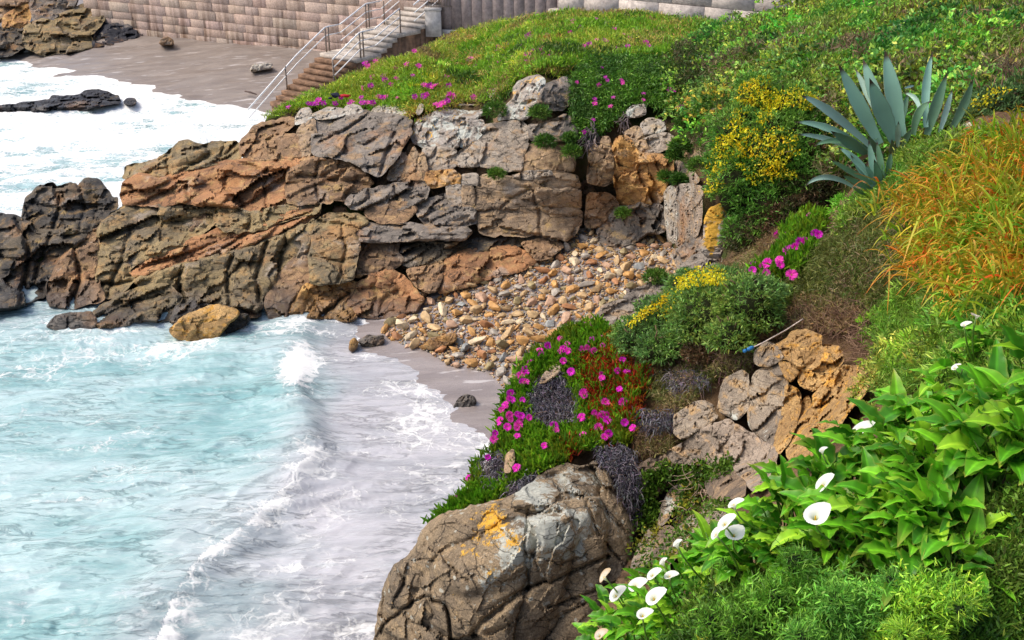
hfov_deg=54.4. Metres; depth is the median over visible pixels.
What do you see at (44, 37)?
rock
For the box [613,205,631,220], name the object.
cliff tuft
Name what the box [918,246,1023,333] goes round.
orange grass clump
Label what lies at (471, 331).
cobble
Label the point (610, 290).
cobble
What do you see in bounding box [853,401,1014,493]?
calla lily
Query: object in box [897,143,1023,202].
orange grass clump
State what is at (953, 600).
leafy bush
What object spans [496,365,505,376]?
cobble
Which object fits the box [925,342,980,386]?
calla lily
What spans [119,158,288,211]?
rock
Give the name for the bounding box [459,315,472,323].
cobble
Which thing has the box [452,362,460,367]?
cobble
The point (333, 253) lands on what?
rock
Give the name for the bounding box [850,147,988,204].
orange grass clump
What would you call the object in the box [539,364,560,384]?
rock
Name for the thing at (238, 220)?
rock
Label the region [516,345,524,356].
cobble
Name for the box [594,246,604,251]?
cobble
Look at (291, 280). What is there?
rock
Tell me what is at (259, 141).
rock
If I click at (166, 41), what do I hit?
rock
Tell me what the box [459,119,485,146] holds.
rock
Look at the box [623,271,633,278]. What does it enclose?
cobble
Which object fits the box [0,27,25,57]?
rock
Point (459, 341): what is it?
cobble
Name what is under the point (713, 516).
rock
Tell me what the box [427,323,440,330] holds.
cobble
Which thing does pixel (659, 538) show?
rock
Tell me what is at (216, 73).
beach sand
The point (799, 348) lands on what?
rock
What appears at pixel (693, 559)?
calla lily
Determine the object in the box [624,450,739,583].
trailing plant
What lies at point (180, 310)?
rock
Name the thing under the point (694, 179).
rock
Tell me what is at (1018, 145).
orange grass clump
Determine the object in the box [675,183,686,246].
rock
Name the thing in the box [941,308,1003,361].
calla lily
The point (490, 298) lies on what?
cobble
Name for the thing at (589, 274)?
cobble
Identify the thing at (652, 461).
rock
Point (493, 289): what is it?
cobble
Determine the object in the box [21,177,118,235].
rock
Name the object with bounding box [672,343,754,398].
dead heather
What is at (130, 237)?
rock
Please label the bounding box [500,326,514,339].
cobble
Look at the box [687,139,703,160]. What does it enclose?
rock
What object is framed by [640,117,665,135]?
rock
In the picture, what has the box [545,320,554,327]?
cobble
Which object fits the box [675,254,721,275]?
rock
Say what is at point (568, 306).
cobble
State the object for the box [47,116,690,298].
cliff bedrock
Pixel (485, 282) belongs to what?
cobble
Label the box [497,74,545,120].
rock
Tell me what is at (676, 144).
cliff tuft
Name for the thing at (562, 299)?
cobble
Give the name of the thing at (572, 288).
cobble
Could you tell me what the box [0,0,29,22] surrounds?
rock
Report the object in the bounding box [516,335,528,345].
cobble
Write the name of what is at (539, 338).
cobble
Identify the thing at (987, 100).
gorse bush
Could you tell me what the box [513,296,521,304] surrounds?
cobble
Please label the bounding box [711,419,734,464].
rock
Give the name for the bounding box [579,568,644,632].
calla lily
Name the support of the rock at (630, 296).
on the rock at (613, 311)
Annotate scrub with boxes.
[668,27,732,155]
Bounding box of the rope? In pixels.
[743,319,802,352]
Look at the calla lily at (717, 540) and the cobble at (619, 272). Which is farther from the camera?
the cobble at (619, 272)
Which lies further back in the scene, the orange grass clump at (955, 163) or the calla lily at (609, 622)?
the orange grass clump at (955, 163)
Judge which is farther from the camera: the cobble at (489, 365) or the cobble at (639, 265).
the cobble at (639, 265)
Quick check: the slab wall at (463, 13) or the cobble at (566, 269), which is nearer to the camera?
the cobble at (566, 269)
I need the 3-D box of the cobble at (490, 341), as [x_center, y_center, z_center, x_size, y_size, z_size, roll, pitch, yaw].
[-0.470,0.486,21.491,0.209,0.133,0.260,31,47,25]
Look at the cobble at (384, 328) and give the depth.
22.55 m
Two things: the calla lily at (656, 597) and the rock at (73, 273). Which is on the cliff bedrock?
the rock at (73, 273)
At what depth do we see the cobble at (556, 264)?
23.97 m
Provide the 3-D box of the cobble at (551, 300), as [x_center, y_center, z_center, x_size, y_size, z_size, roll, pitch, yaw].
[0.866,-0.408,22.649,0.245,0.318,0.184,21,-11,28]
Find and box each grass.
[260,6,707,121]
[627,181,919,459]
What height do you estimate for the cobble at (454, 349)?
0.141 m
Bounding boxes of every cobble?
[381,324,387,332]
[384,317,395,325]
[392,331,402,339]
[396,319,408,328]
[397,314,406,318]
[405,330,417,340]
[408,316,416,322]
[409,338,420,349]
[418,328,426,333]
[420,311,431,322]
[427,297,435,304]
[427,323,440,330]
[427,332,438,337]
[435,345,446,352]
[438,302,446,315]
[444,359,450,364]
[445,296,453,303]
[446,320,457,327]
[449,346,458,351]
[451,309,462,315]
[452,352,463,357]
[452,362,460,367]
[454,337,463,344]
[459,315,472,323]
[460,292,470,298]
[461,343,469,351]
[465,358,477,366]
[466,282,476,287]
[467,299,477,305]
[468,326,475,336]
[468,336,486,344]
[470,305,481,313]
[475,292,487,302]
[477,350,486,357]
[479,320,493,327]
[480,280,488,284]
[485,361,493,369]
[486,337,494,345]
[488,286,497,292]
[488,296,496,302]
[488,301,500,310]
[490,328,497,335]
[492,276,502,281]
[495,339,508,347]
[496,312,506,317]
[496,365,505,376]
[498,291,510,295]
[499,352,507,361]
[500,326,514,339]
[501,281,510,288]
[501,319,514,324]
[502,305,510,310]
[503,375,510,385]
[506,356,522,362]
[507,339,514,344]
[511,310,523,316]
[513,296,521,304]
[514,284,521,288]
[515,318,524,323]
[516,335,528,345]
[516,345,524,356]
[518,274,524,282]
[520,290,527,296]
[523,327,533,336]
[527,281,535,289]
[527,296,536,306]
[527,310,538,318]
[529,335,548,341]
[533,323,544,329]
[534,267,549,272]
[538,276,547,283]
[538,294,545,299]
[539,289,549,293]
[540,313,546,319]
[544,295,555,305]
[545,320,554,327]
[547,303,559,315]
[547,329,556,335]
[548,269,557,276]
[551,260,560,267]
[551,280,557,287]
[551,288,559,295]
[555,254,565,260]
[558,296,566,303]
[561,266,570,273]
[561,303,575,309]
[561,311,570,323]
[564,242,571,251]
[566,285,579,293]
[567,275,573,283]
[569,257,579,265]
[576,292,586,298]
[578,243,587,249]
[578,281,595,287]
[579,234,588,239]
[581,252,589,259]
[584,301,593,311]
[586,259,596,263]
[586,270,592,277]
[590,237,597,243]
[590,283,602,292]
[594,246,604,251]
[594,295,600,302]
[595,251,605,258]
[599,298,605,306]
[602,262,611,268]
[603,273,615,278]
[606,288,616,293]
[611,278,618,283]
[614,255,619,264]
[614,269,623,275]
[620,248,627,254]
[620,262,630,270]
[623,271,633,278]
[625,253,635,259]
[626,245,633,250]
[626,282,637,288]
[633,262,643,269]
[636,243,646,247]
[637,280,645,285]
[639,249,648,256]
[648,258,654,264]
[650,243,659,248]
[650,254,657,259]
[656,234,665,242]
[657,256,668,263]
[660,250,666,255]
[662,242,672,247]
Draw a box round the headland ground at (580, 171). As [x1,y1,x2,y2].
[38,1,907,291]
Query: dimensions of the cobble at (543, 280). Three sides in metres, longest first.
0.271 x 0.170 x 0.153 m
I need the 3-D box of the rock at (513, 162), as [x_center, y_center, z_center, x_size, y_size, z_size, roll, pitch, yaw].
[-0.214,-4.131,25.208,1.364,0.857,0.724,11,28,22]
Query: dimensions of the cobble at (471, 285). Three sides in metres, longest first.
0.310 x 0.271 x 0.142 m
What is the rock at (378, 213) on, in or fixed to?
on the rock at (376, 233)
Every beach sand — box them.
[0,0,324,112]
[355,227,675,438]
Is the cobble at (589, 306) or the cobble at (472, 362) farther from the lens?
the cobble at (589, 306)
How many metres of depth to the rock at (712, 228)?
16.49 m
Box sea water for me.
[0,59,497,639]
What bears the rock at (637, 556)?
on the slope ground at (584, 457)
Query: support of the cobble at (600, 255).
on the cove beach sand at (453, 383)
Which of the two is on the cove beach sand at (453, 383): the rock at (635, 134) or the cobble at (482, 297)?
the cobble at (482, 297)
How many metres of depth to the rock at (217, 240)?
25.11 m
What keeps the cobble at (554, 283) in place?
on the cove beach sand at (453, 383)
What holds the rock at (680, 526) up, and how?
on the slope ground at (584, 457)
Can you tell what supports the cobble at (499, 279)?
on the cove beach sand at (453, 383)
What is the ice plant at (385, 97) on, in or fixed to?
on the headland ground at (580, 171)
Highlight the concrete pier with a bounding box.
[424,7,441,36]
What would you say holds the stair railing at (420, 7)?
on the stairs
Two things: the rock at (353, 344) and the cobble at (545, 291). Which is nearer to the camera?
the rock at (353, 344)
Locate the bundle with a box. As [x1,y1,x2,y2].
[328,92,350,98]
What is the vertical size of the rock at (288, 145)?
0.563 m
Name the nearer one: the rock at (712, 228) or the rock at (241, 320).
the rock at (712, 228)
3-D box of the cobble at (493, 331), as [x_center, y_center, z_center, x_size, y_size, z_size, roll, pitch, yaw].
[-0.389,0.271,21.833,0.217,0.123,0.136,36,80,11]
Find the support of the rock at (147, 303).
on the headland ground at (580, 171)
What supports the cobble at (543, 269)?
on the cove beach sand at (453, 383)
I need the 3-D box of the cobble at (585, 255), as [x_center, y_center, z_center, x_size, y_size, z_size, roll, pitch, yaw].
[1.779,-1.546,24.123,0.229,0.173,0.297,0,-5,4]
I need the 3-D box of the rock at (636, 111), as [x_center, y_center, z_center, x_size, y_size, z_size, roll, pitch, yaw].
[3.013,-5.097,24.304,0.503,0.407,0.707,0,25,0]
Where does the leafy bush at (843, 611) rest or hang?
on the slope ground at (584, 457)
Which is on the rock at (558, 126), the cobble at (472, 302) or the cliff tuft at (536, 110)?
the cliff tuft at (536, 110)
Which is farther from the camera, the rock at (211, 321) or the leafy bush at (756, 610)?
the rock at (211, 321)
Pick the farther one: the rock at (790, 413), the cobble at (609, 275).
the cobble at (609, 275)
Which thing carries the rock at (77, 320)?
on the headland ground at (580, 171)
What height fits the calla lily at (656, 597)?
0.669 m
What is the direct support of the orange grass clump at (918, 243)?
on the slope ground at (584, 457)
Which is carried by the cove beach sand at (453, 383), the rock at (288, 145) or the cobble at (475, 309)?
the cobble at (475, 309)
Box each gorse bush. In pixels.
[606,262,797,367]
[697,65,841,256]
[945,63,1023,126]
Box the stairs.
[270,0,440,110]
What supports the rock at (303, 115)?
on the headland ground at (580, 171)
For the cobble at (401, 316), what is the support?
on the cove beach sand at (453, 383)
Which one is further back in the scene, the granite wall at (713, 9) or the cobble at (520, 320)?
the granite wall at (713, 9)
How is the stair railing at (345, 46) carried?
on the stairs
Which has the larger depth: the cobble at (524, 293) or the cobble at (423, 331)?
the cobble at (524, 293)
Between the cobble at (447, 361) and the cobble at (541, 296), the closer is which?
the cobble at (447, 361)
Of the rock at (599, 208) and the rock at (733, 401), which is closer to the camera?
the rock at (733, 401)
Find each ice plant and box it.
[267,48,476,112]
[421,312,711,536]
[563,48,691,158]
[745,202,831,280]
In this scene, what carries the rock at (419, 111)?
on the headland ground at (580, 171)
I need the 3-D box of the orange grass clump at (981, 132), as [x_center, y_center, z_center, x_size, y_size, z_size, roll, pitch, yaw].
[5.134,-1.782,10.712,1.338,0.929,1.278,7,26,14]
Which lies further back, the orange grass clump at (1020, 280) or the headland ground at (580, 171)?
the headland ground at (580, 171)
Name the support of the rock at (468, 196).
on the rock at (437, 210)
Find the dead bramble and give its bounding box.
[772,289,879,373]
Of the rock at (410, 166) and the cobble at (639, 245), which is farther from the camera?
the rock at (410, 166)
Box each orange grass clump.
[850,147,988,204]
[854,180,1003,264]
[857,203,955,287]
[859,170,945,236]
[866,223,971,310]
[881,126,1021,198]
[883,233,1018,321]
[888,169,1018,264]
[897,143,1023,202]
[899,199,1018,288]
[904,183,1023,263]
[914,203,1023,282]
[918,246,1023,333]
[920,248,1023,309]
[926,109,1023,157]
[960,207,1023,264]
[962,157,1023,226]
[968,114,1023,172]
[986,104,1023,133]
[991,149,1023,193]
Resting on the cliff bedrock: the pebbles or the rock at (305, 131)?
the rock at (305, 131)
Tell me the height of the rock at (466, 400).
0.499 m
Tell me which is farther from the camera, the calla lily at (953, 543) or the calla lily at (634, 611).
the calla lily at (634, 611)
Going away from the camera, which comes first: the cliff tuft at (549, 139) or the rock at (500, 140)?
the cliff tuft at (549, 139)
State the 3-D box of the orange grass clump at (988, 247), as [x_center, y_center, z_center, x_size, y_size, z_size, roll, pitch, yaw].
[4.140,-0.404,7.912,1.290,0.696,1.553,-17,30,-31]
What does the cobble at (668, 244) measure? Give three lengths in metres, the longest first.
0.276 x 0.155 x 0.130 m
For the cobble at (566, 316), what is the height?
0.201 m
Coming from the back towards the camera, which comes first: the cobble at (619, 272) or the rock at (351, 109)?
the rock at (351, 109)
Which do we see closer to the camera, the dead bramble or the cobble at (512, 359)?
the dead bramble
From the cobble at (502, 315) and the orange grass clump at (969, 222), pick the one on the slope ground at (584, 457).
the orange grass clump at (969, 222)
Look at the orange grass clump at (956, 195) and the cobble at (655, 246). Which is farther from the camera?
the cobble at (655, 246)
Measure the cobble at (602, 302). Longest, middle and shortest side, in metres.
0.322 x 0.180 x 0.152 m
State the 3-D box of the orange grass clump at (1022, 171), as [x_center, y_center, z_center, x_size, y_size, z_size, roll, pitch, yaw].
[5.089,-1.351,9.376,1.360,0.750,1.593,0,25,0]
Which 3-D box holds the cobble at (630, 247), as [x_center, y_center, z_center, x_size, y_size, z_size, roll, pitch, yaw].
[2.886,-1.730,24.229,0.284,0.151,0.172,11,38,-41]
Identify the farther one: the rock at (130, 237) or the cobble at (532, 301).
the rock at (130, 237)
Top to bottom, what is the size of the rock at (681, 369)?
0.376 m
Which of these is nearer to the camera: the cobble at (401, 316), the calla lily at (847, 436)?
the calla lily at (847, 436)
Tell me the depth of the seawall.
49.36 m
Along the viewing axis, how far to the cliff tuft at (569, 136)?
23.79 m
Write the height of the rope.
0.265 m
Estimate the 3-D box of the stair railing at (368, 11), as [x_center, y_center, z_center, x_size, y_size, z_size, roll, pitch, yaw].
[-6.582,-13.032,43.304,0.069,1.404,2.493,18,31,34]
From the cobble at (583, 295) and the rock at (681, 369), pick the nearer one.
the rock at (681, 369)
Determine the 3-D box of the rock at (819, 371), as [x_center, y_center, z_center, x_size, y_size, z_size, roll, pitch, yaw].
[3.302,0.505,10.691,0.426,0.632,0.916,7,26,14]
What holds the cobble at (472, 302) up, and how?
on the cove beach sand at (453, 383)
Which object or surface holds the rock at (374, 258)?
on the cliff bedrock
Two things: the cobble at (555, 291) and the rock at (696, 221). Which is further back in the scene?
the cobble at (555, 291)
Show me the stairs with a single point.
(395, 43)
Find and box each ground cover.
[644,470,1023,639]
[655,0,1023,199]
[825,123,1023,408]
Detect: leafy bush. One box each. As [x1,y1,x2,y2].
[677,538,844,639]
[767,555,911,639]
[855,558,995,639]
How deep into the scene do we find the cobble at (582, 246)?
24.52 m
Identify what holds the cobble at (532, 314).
on the cove beach sand at (453, 383)
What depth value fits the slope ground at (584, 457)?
11.49 m
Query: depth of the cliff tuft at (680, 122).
22.65 m
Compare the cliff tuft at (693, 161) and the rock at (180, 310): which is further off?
the rock at (180, 310)
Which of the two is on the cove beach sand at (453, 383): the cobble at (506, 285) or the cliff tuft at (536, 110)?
the cobble at (506, 285)
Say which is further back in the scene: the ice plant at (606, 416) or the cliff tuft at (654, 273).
the cliff tuft at (654, 273)
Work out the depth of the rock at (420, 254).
24.57 m
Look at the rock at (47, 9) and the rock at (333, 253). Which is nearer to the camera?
the rock at (333, 253)
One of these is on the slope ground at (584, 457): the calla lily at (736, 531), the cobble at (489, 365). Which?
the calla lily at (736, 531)
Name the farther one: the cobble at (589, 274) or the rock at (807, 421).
the cobble at (589, 274)
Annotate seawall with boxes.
[83,0,439,51]
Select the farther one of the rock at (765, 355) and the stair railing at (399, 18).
the stair railing at (399, 18)
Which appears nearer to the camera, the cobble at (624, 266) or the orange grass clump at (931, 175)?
the orange grass clump at (931, 175)
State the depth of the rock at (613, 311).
20.30 m
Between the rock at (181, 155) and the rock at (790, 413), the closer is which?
the rock at (790, 413)
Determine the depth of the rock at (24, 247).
25.06 m
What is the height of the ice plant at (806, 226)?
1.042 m
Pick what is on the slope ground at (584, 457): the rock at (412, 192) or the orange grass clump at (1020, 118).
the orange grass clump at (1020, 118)
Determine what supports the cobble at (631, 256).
on the cove beach sand at (453, 383)
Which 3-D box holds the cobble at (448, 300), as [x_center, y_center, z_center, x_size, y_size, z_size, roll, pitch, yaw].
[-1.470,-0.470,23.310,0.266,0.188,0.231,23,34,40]
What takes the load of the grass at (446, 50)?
on the headland ground at (580, 171)
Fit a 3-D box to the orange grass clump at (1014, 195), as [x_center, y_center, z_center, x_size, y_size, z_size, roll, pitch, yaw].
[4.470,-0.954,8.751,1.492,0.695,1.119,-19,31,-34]
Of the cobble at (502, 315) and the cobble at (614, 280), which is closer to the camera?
the cobble at (502, 315)
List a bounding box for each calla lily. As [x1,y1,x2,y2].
[572,599,643,639]
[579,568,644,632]
[604,557,685,609]
[612,592,680,639]
[625,584,691,632]
[633,546,699,607]
[669,524,754,587]
[691,510,785,589]
[708,516,821,583]
[715,497,816,569]
[728,454,840,534]
[770,487,865,570]
[784,428,897,517]
[797,445,944,559]
[810,397,934,480]
[818,516,989,609]
[853,368,981,450]
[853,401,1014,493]
[858,461,985,564]
[860,498,1016,601]
[907,366,987,426]
[907,383,1023,501]
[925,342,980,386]
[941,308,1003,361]
[943,337,1023,441]
[963,383,1023,485]
[991,322,1023,395]
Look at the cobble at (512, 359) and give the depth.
20.68 m
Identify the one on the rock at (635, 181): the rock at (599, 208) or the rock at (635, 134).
the rock at (635, 134)
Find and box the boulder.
[373,461,634,639]
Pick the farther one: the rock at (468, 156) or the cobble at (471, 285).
the rock at (468, 156)
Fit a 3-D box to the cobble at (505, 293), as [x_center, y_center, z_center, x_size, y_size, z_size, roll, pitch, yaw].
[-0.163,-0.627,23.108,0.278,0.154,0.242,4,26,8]
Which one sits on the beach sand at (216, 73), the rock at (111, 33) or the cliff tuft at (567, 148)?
the rock at (111, 33)
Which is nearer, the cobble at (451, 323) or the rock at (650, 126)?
the cobble at (451, 323)
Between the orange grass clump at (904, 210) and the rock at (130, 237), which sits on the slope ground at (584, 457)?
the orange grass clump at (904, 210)
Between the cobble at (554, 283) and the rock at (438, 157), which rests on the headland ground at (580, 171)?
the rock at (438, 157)
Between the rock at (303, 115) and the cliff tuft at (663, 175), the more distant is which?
the rock at (303, 115)
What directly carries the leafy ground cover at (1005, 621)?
on the slope ground at (584, 457)
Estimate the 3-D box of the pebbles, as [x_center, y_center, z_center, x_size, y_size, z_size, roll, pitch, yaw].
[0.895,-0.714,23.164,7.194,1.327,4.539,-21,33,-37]
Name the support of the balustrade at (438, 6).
on the concrete pier
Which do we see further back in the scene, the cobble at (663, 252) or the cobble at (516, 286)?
the cobble at (663, 252)
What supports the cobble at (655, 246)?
on the cove beach sand at (453, 383)
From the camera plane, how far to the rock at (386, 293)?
23.52 m
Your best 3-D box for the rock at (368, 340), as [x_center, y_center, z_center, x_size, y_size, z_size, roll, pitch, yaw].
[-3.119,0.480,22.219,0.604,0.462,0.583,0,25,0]
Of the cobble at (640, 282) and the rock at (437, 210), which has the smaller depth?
the cobble at (640, 282)
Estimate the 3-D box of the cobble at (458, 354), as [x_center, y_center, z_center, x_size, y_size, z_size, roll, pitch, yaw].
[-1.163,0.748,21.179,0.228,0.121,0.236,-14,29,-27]
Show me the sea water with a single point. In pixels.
(290, 477)
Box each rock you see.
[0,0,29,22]
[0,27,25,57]
[0,98,61,111]
[0,212,87,310]
[1,3,30,28]
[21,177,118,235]
[22,18,92,56]
[28,0,78,20]
[46,226,104,309]
[46,311,96,330]
[49,89,120,110]
[54,3,105,36]
[92,21,142,47]
[93,283,182,328]
[95,204,216,298]
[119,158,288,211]
[122,139,241,178]
[123,98,136,105]
[129,206,320,276]
[134,218,314,313]
[159,37,173,45]
[169,301,261,323]
[169,304,238,340]
[213,202,321,233]
[225,313,249,333]
[239,116,294,160]
[250,63,272,71]
[263,254,309,318]
[277,133,301,157]
[277,156,304,168]
[284,156,373,205]
[289,281,356,322]
[294,107,311,124]
[296,118,316,156]
[307,212,368,285]
[311,109,412,176]
[312,107,344,119]
[341,104,363,114]
[344,180,429,210]
[347,269,424,318]
[349,338,358,351]
[355,242,403,277]
[356,222,472,243]
[358,334,384,346]
[364,200,417,224]
[371,105,406,115]
[387,152,407,180]
[399,236,541,267]
[401,146,418,180]
[406,260,443,293]
[410,103,490,148]
[411,152,427,180]
[416,103,423,114]
[416,193,477,226]
[422,146,456,170]
[424,169,461,188]
[424,333,456,349]
[437,245,537,293]
[445,184,461,206]
[453,394,476,407]
[456,139,481,167]
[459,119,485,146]
[461,173,478,185]
[461,185,475,207]
[474,186,581,211]
[476,172,580,190]
[476,205,582,241]
[478,119,528,164]
[480,143,528,171]
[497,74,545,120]
[504,449,514,473]
[512,169,552,179]
[521,237,563,260]
[523,142,575,172]
[527,114,577,143]
[537,76,570,110]
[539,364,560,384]
[584,192,618,227]
[586,136,614,186]
[596,202,665,248]
[596,299,647,324]
[611,135,673,204]
[623,277,672,305]
[624,126,649,152]
[626,103,645,117]
[630,529,655,575]
[632,453,671,509]
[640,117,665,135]
[644,132,672,152]
[651,525,678,564]
[657,484,684,527]
[663,186,677,242]
[666,424,713,465]
[669,160,699,187]
[670,362,694,380]
[672,225,703,268]
[673,400,717,438]
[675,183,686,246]
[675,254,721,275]
[677,515,699,547]
[683,183,694,243]
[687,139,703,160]
[690,185,702,238]
[701,502,727,526]
[702,203,728,259]
[705,469,745,501]
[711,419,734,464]
[717,370,748,419]
[728,424,777,492]
[746,363,788,445]
[753,342,783,367]
[773,329,822,368]
[773,384,801,453]
[778,360,798,382]
[786,396,825,459]
[798,344,843,391]
[812,364,868,428]
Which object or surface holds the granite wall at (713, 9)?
on the headland ground at (580, 171)
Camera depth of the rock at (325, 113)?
28.18 m
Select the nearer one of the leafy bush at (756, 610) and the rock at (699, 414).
the leafy bush at (756, 610)
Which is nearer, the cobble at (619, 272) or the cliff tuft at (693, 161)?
the cliff tuft at (693, 161)
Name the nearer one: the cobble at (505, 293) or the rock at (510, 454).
the rock at (510, 454)
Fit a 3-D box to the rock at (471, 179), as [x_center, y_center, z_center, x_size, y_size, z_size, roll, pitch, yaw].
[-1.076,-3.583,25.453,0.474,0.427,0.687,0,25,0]
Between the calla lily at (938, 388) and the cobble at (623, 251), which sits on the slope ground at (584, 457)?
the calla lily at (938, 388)
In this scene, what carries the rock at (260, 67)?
on the beach sand at (216, 73)
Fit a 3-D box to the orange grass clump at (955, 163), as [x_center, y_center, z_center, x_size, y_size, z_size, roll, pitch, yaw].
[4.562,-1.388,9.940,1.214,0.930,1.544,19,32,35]
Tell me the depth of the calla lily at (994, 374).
6.12 m
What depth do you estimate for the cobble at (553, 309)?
22.17 m
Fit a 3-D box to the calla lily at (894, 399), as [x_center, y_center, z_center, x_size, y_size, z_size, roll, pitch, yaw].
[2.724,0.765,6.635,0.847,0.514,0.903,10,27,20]
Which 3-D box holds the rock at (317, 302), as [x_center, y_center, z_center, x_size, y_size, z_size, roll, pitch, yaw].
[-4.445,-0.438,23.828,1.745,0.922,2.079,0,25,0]
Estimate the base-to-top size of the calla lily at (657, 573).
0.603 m
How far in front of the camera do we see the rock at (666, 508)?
11.01 m
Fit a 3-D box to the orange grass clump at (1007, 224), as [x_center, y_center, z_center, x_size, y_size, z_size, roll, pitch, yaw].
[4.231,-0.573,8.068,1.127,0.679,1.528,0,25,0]
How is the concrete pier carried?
on the stairs
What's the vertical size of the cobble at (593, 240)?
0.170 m
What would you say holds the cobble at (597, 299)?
on the cove beach sand at (453, 383)
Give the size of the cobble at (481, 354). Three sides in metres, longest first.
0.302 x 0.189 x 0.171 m
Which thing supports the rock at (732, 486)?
on the slope ground at (584, 457)
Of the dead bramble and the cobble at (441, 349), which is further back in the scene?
the cobble at (441, 349)
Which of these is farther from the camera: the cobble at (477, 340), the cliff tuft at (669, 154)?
the cliff tuft at (669, 154)
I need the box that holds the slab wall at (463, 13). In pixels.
[441,0,557,34]
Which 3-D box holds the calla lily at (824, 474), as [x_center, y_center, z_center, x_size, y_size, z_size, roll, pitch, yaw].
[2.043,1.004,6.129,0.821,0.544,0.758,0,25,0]
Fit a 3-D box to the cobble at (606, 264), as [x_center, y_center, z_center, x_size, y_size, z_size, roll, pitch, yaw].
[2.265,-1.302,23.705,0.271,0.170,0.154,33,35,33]
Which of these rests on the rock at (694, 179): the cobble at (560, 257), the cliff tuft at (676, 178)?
the cliff tuft at (676, 178)
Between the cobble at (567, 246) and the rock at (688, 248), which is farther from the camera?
the cobble at (567, 246)
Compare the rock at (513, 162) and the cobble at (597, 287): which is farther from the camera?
the rock at (513, 162)
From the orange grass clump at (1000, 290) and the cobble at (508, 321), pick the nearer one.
the orange grass clump at (1000, 290)
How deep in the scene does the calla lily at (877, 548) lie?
5.38 m
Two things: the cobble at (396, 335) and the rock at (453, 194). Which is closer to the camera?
the cobble at (396, 335)
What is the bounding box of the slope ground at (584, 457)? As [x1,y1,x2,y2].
[476,111,1023,639]
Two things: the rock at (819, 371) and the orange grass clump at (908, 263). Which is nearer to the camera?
the orange grass clump at (908, 263)
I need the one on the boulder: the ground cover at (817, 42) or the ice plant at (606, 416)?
the ice plant at (606, 416)
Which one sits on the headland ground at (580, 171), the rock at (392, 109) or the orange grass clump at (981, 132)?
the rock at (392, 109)
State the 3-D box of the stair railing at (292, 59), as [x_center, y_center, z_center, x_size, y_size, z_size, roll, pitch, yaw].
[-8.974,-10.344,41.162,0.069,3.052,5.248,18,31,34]
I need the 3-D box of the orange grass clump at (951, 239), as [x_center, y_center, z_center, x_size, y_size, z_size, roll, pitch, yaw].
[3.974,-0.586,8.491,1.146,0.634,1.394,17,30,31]
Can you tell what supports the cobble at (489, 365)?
on the cove beach sand at (453, 383)
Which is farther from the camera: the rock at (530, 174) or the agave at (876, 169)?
the rock at (530, 174)
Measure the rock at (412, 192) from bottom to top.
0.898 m
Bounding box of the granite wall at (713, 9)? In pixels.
[548,0,794,23]
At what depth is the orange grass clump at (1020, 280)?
7.52 m
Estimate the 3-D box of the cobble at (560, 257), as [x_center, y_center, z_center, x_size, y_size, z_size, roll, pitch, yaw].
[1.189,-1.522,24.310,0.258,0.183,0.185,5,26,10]
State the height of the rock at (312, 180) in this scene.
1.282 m
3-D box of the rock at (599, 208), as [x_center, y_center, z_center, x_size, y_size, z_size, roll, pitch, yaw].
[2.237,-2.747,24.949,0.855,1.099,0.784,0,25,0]
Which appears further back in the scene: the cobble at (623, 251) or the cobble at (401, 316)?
the cobble at (623, 251)
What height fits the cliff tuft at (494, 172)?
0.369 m
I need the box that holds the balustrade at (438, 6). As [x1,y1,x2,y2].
[425,0,452,6]
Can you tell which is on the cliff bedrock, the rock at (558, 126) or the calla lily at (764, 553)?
the rock at (558, 126)
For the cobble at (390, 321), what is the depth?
22.76 m
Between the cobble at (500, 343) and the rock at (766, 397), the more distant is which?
the cobble at (500, 343)
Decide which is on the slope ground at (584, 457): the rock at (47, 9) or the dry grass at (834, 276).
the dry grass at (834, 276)
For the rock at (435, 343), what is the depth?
21.55 m
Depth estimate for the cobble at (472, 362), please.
20.80 m
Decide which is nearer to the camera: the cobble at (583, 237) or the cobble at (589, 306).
the cobble at (589, 306)
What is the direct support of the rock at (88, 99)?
in the sea water
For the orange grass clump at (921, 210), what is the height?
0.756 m
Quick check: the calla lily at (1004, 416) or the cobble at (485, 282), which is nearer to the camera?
the calla lily at (1004, 416)
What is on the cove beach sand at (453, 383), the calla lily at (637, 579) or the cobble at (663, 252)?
the cobble at (663, 252)
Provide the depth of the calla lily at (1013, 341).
6.12 m
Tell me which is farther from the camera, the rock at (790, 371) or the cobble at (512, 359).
the cobble at (512, 359)
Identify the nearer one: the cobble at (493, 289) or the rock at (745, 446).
the rock at (745, 446)
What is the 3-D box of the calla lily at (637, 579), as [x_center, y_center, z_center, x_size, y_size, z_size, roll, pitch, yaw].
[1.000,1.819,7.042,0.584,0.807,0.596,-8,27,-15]
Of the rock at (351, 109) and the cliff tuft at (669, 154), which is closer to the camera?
the cliff tuft at (669, 154)
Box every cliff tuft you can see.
[480,99,508,117]
[483,166,506,179]
[526,102,552,120]
[531,132,557,150]
[559,130,580,142]
[559,141,583,158]
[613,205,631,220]
[640,267,667,285]
[655,168,673,183]
[663,148,685,163]
[666,171,689,186]
[667,135,693,155]
[671,113,699,130]
[682,155,711,176]
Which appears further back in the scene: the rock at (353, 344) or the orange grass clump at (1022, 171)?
the rock at (353, 344)
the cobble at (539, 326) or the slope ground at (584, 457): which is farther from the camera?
the cobble at (539, 326)
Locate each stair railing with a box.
[247,24,339,117]
[332,29,374,80]
[340,0,380,40]
[374,8,400,45]
[380,0,398,24]
[413,0,437,20]
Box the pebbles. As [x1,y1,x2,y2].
[380,228,676,387]
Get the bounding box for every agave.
[796,50,910,165]
[805,139,892,195]
[904,51,972,135]

